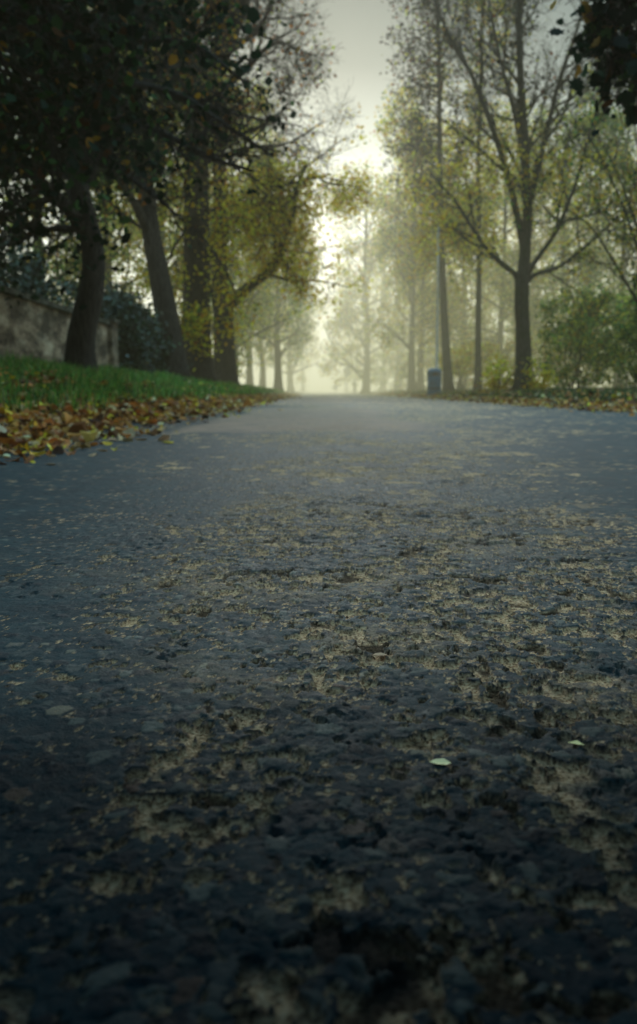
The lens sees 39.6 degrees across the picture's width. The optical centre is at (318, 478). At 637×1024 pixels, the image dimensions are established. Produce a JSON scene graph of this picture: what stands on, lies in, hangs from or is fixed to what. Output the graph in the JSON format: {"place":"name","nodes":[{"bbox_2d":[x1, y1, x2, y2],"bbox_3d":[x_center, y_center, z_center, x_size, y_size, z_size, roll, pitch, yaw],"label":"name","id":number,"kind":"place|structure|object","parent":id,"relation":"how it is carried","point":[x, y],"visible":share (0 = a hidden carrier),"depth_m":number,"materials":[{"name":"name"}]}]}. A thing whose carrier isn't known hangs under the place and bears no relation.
{"place":"outdoors","nodes":[
{"label":"outdoors","id":0,"kind":"place"},
{"bbox_2d":[0,351,285,413],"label":"grass","id":1,"kind":"structure","parent":0,"point":[113,377],"depth_m":9.94,"materials":[{"name":"green plant"}]},
{"bbox_2d":[0,391,636,1023],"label":"road","id":2,"kind":"structure","parent":0,"point":[230,793],"depth_m":0.80,"materials":[{"name":"grey asphalt"}]},
{"bbox_2d":[430,758,450,764],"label":"fallen leaf","id":3,"kind":"object","parent":2,"relation":"on","point":[441,761],"visible":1,"depth_m":0.71,"materials":[{"name":"beige plant"}]},
{"bbox_2d":[568,740,583,744],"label":"fallen leaf","id":4,"kind":"object","parent":2,"relation":"on","point":[576,742],"visible":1,"depth_m":0.75,"materials":[{"name":"beige plant"}]},
{"bbox_2d":[0,0,636,390],"label":"sky","id":5,"kind":"structure","parent":0,"point":[360,25],"materials":[{"name":"white"}]},
{"bbox_2d":[8,390,636,427],"bbox_3d":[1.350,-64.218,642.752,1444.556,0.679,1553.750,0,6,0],"label":"ground","id":6,"kind":"structure","parent":0,"point":[310,391],"depth_m":25.67,"materials":[{"name":"green plant"}]},
{"bbox_2d":[0,222,23,284],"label":"evergreen bush","id":7,"kind":"object","parent":6,"relation":"on","point":[2,272],"visible":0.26,"depth_m":14.71,"materials":[{"name":"green plant"}]},
{"bbox_2d":[0,234,77,308],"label":"evergreen bush","id":8,"kind":"object","parent":6,"relation":"on","point":[15,259],"visible":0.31,"depth_m":18.40,"materials":[{"name":"green plant"}]},
{"bbox_2d":[0,285,119,367],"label":"boundary wall","id":9,"kind":"structure","parent":6,"relation":"on","point":[37,328],"depth_m":14.71,"materials":[{"name":"paint"}]},
{"bbox_2d":[0,5,127,305],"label":"avenue tree","id":10,"kind":"object","parent":6,"relation":"on","point":[67,244],"visible":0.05,"depth_m":29.62,"materials":[{"name":"green plant"}]},
{"bbox_2d":[4,8,175,312],"bbox_3d":[-8.946,-11.212,35.209,7.322,15.205,6.932,2,6,15],"label":"avenue tree","id":11,"kind":"object","parent":6,"relation":"on","point":[108,271],"visible":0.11,"depth_m":34.68,"materials":[{"name":"green plant"}]},
{"bbox_2d":[62,281,192,373],"bbox_3d":[-4.919,-3.783,22.354,2.992,2.769,5.700,0,6,0],"label":"ivy bush","id":12,"kind":"object","parent":6,"relation":"on","point":[141,343],"visible":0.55,"depth_m":21.11,"materials":[{"name":"green plant"}]},
{"bbox_2d":[0,0,271,313],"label":"roadside tree","id":13,"kind":"object","parent":6,"relation":"on","point":[47,92],"visible":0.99,"depth_m":8.49,"materials":[{"name":"green plant"}]},
{"bbox_2d":[8,0,277,379],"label":"roadside tree","id":14,"kind":"object","parent":6,"relation":"on","point":[163,296],"visible":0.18,"depth_m":23.40,"materials":[{"name":"green plant"}]},
{"bbox_2d":[0,367,299,464],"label":"leaf litter","id":15,"kind":"object","parent":6,"relation":"on","point":[55,431],"visible":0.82,"depth_m":7.12,"materials":[{"name":"brown plant"}]},
{"bbox_2d":[72,33,246,343],"bbox_3d":[-7.070,-12.857,38.587,7.686,17.930,7.686,-5,7,-38],"label":"avenue tree","id":16,"kind":"object","parent":6,"relation":"on","point":[165,247],"visible":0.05,"depth_m":38.55,"materials":[{"name":"green plant"}]},
{"bbox_2d":[0,0,338,370],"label":"roadside tree","id":17,"kind":"object","parent":6,"relation":"on","point":[80,347],"visible":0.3,"depth_m":11.44,"materials":[{"name":"green plant"}]},
{"bbox_2d":[152,296,216,356],"bbox_3d":[-3.964,-3.853,24.712,1.877,2.468,2.039,4,7,33],"label":"leafy bush","id":18,"kind":"object","parent":6,"relation":"on","point":[194,320],"visible":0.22,"depth_m":24.68,"materials":[{"name":"green plant"}]},
{"bbox_2d":[147,348,245,377],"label":"wood edge bush","id":19,"kind":"object","parent":6,"relation":"on","point":[240,371],"visible":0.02,"depth_m":42.08,"materials":[{"name":"green plant"}]},
{"bbox_2d":[163,68,282,354],"bbox_3d":[-6.425,-14.886,50.857,7.629,19.686,7.484,-3,6,-28],"label":"avenue tree","id":20,"kind":"object","parent":6,"relation":"on","point":[174,209],"visible":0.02,"depth_m":51.01,"materials":[{"name":"green plant"}]},
{"bbox_2d":[113,0,344,382],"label":"roadside tree","id":21,"kind":"object","parent":6,"relation":"on","point":[196,277],"visible":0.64,"depth_m":25.62,"materials":[{"name":"green plant"}]},
{"bbox_2d":[166,71,307,379],"bbox_3d":[-4.093,-12.893,44.758,7.258,16.934,7.258,-4,7,-34],"label":"avenue tree","id":22,"kind":"object","parent":6,"relation":"on","point":[259,313],"visible":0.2,"depth_m":44.77,"materials":[{"name":"green plant"}]},
{"bbox_2d":[211,80,291,384],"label":"avenue tree","id":23,"kind":"object","parent":6,"relation":"on","point":[249,378],"visible":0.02,"depth_m":59.19,"materials":[{"name":"green plant"}]},
{"bbox_2d":[132,26,387,385],"bbox_3d":[-2.134,-11.587,29.101,8.730,17.340,5.853,0,6,0],"label":"roadside tree","id":24,"kind":"object","parent":6,"relation":"on","point":[225,367],"visible":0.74,"depth_m":28.71,"materials":[{"name":"green plant"}]},
{"bbox_2d":[236,235,295,386],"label":"avenue tree","id":25,"kind":"object","parent":6,"relation":"on","point":[262,381],"visible":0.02,"depth_m":65.25,"materials":[{"name":"green plant"}]},
{"bbox_2d":[237,188,328,390],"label":"avenue tree","id":26,"kind":"object","parent":6,"relation":"on","point":[277,356],"visible":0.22,"depth_m":54.28,"materials":[{"name":"green plant"}]},
{"bbox_2d":[252,201,334,391],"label":"avenue tree","id":27,"kind":"object","parent":6,"relation":"on","point":[289,372],"visible":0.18,"depth_m":82.19,"materials":[{"name":"green plant"}]},
{"bbox_2d":[280,258,329,391],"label":"avenue tree","id":28,"kind":"object","parent":6,"relation":"on","point":[302,365],"visible":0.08,"depth_m":117.06,"materials":[{"name":"green plant"}]},
{"bbox_2d":[325,264,362,391],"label":"avenue tree","id":29,"kind":"object","parent":6,"relation":"on","point":[343,367],"visible":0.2,"depth_m":148.41,"materials":[{"name":"green plant"}]},
{"bbox_2d":[343,367,351,392],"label":"road sign","id":30,"kind":"object","parent":6,"relation":"on","point":[346,372],"visible":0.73,"depth_m":87.33,"materials":[{"name":"metal"}]},
{"bbox_2d":[353,381,355,393],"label":"bollard","id":31,"kind":"object","parent":6,"relation":"on","point":[354,387],"visible":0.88,"depth_m":81.49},
{"bbox_2d":[313,155,411,393],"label":"avenue tree","id":32,"kind":"object","parent":6,"relation":"on","point":[347,319],"visible":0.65,"depth_m":72.33,"materials":[{"name":"green plant"}]},
{"bbox_2d":[343,214,417,390],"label":"avenue tree","id":33,"kind":"object","parent":6,"relation":"on","point":[376,304],"visible":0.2,"depth_m":102.63,"materials":[{"name":"green plant"}]},
{"bbox_2d":[344,344,432,390],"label":"woodland shrub","id":34,"kind":"object","parent":6,"relation":"on","point":[379,378],"visible":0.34,"depth_m":91.63,"materials":[{"name":"green plant"}]},
{"bbox_2d":[370,166,436,390],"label":"avenue tree","id":35,"kind":"object","parent":6,"relation":"on","point":[395,387],"visible":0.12,"depth_m":78.54,"materials":[{"name":"green plant"}]},
{"bbox_2d":[357,330,470,389],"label":"woodland shrub","id":36,"kind":"object","parent":6,"relation":"on","point":[386,359],"visible":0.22,"depth_m":77.79,"materials":[{"name":"green plant"}]},
{"bbox_2d":[357,68,487,390],"bbox_3d":[6.773,-15.961,56.336,8.443,20.960,6.812,0,6,0],"label":"avenue tree","id":37,"kind":"object","parent":6,"relation":"on","point":[411,382],"visible":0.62,"depth_m":56.24,"materials":[{"name":"green plant"}]},
{"bbox_2d":[367,111,485,389],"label":"avenue tree","id":38,"kind":"object","parent":6,"relation":"on","point":[421,344],"visible":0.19,"depth_m":58.49,"materials":[{"name":"green plant"}]},
{"bbox_2d":[421,210,439,367],"bbox_3d":[4.979,-7.815,39.418,0.860,8.116,0.320,0,6,0],"label":"street lamp","id":39,"kind":"object","parent":6,"relation":"on","point":[437,324],"visible":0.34,"depth_m":39.39,"materials":[{"name":"metal"}]},
{"bbox_2d":[406,158,460,366],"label":"avenue tree","id":40,"kind":"object","parent":6,"relation":"on","point":[453,270],"visible":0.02,"depth_m":82.16,"materials":[{"name":"green plant"}]},
{"bbox_2d":[427,368,441,394],"bbox_3d":[4.896,-4.091,37.376,0.624,1.177,0.628,0,6,0],"label":"litter bin","id":41,"kind":"object","parent":6,"relation":"on","point":[434,376],"visible":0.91,"depth_m":37.13,"materials":[{"name":"metal"}]},
{"bbox_2d":[379,0,505,390],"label":"avenue tree","id":42,"kind":"object","parent":6,"relation":"on","point":[447,380],"visible":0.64,"depth_m":40.53,"materials":[{"name":"green plant"}]},
{"bbox_2d":[394,313,514,388],"bbox_3d":[10.270,-9.152,64.067,9.521,5.720,4.717,0,6,0],"label":"woodland shrub","id":43,"kind":"object","parent":6,"relation":"on","point":[416,364],"visible":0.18,"depth_m":64.02,"materials":[{"name":"green plant"}]},
{"bbox_2d":[409,116,512,388],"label":"avenue tree","id":44,"kind":"object","parent":6,"relation":"on","point":[464,315],"visible":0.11,"depth_m":60.62,"materials":[{"name":"green plant"}]},
{"bbox_2d":[438,338,502,389],"bbox_3d":[7.779,-5.947,45.840,3.723,3.037,3.358,0,6,0],"label":"wood edge bush","id":45,"kind":"object","parent":6,"relation":"on","point":[467,358],"visible":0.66,"depth_m":45.50,"materials":[{"name":"green plant"}]},
{"bbox_2d":[425,0,533,389],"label":"avenue tree","id":46,"kind":"object","parent":6,"relation":"on","point":[478,360],"visible":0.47,"depth_m":38.79,"materials":[{"name":"green plant"}]},
{"bbox_2d":[448,158,529,387],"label":"avenue tree","id":47,"kind":"object","parent":6,"relation":"on","point":[485,288],"visible":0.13,"depth_m":75.84,"materials":[{"name":"green plant"}]},
{"bbox_2d":[423,89,568,386],"bbox_3d":[11.384,-14.652,55.130,6.405,18.423,9.433,-6,8,-44],"label":"avenue tree","id":48,"kind":"object","parent":6,"relation":"on","point":[499,334],"visible":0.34,"depth_m":54.63,"materials":[{"name":"green plant"}]},
{"bbox_2d":[450,315,553,387],"bbox_3d":[12.733,-8.650,59.950,9.164,5.498,4.493,0,6,0],"label":"woodland shrub","id":49,"kind":"object","parent":6,"relation":"on","point":[472,379],"visible":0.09,"depth_m":60.26,"materials":[{"name":"green plant"}]},
{"bbox_2d":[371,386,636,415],"bbox_3d":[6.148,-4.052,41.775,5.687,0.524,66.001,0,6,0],"label":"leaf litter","id":50,"kind":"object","parent":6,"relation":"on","point":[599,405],"visible":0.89,"depth_m":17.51,"materials":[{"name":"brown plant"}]},
{"bbox_2d":[471,350,559,392],"bbox_3d":[6.727,-3.610,29.830,3.066,1.639,1.751,5,8,40],"label":"wood edge bush","id":51,"kind":"object","parent":6,"relation":"on","point":[546,376],"visible":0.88,"depth_m":30.01,"materials":[{"name":"green plant"}]},
{"bbox_2d":[399,0,636,390],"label":"avenue tree","id":52,"kind":"object","parent":6,"relation":"on","point":[523,278],"visible":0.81,"depth_m":28.87,"materials":[{"name":"green plant"}]},
{"bbox_2d":[481,144,575,357],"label":"avenue tree","id":53,"kind":"object","parent":6,"relation":"on","point":[513,236],"visible":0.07,"depth_m":71.89,"materials":[{"name":"green plant"}]},
{"bbox_2d":[497,308,597,386],"bbox_3d":[12.386,-6.950,47.544,5.812,4.587,3.606,0,6,0],"label":"wood edge bush","id":54,"kind":"object","parent":6,"relation":"on","point":[538,341],"visible":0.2,"depth_m":47.15,"materials":[{"name":"green plant"}]},
{"bbox_2d":[486,59,633,387],"bbox_3d":[14.581,-14.733,53.200,8.540,18.974,8.540,1,6,14],"label":"avenue tree","id":55,"kind":"object","parent":6,"relation":"on","point":[534,311],"visible":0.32,"depth_m":52.29,"materials":[{"name":"green plant"}]},
{"bbox_2d":[503,70,636,309],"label":"young tree","id":56,"kind":"object","parent":6,"relation":"on","point":[633,235],"visible":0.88,"depth_m":21.37,"materials":[{"name":"green plant"}]},
{"bbox_2d":[509,315,632,387],"bbox_3d":[18.425,-8.654,60.023,11.101,5.518,4.219,0,6,0],"label":"woodland shrub","id":57,"kind":"object","parent":6,"relation":"on","point":[593,386],"visible":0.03,"depth_m":59.92,"materials":[{"name":"green plant"}]},
{"bbox_2d":[529,80,636,388],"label":"avenue tree","id":58,"kind":"object","parent":6,"relation":"on","point":[595,272],"visible":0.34,"depth_m":48.31,"materials":[{"name":"green plant"}]},
{"bbox_2d":[532,283,636,388],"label":"wood edge bush","id":59,"kind":"object","parent":6,"relation":"on","point":[577,336],"visible":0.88,"depth_m":31.03,"materials":[{"name":"green plant"}]},
{"bbox_2d":[541,112,636,387],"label":"avenue tree","id":60,"kind":"object","parent":6,"relation":"on","point":[588,386],"visible":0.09,"depth_m":66.39,"materials":[{"name":"green plant"}]},
{"bbox_2d":[547,0,636,147],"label":"roadside tree","id":61,"kind":"object","parent":6,"relation":"on","point":[607,20],"visible":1,"depth_m":6.75,"materials":[{"name":"green plant"}]},
{"bbox_2d":[556,266,636,387],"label":"wood edge bush","id":62,"kind":"object","parent":6,"relation":"on","point":[625,383],"visible":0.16,"depth_m":36.08,"materials":[{"name":"green plant"}]},
{"bbox_2d":[601,262,636,386],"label":"wood edge bush","id":63,"kind":"object","parent":6,"relation":"on","point":[627,333],"visible":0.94,"depth_m":26.95,"materials":[{"name":"green plant"}]},
{"bbox_2d":[378,385,636,402],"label":"grass","id":64,"kind":"structure","parent":0,"point":[624,390],"depth_m":22.28,"materials":[{"name":"green plant"}]}
]}

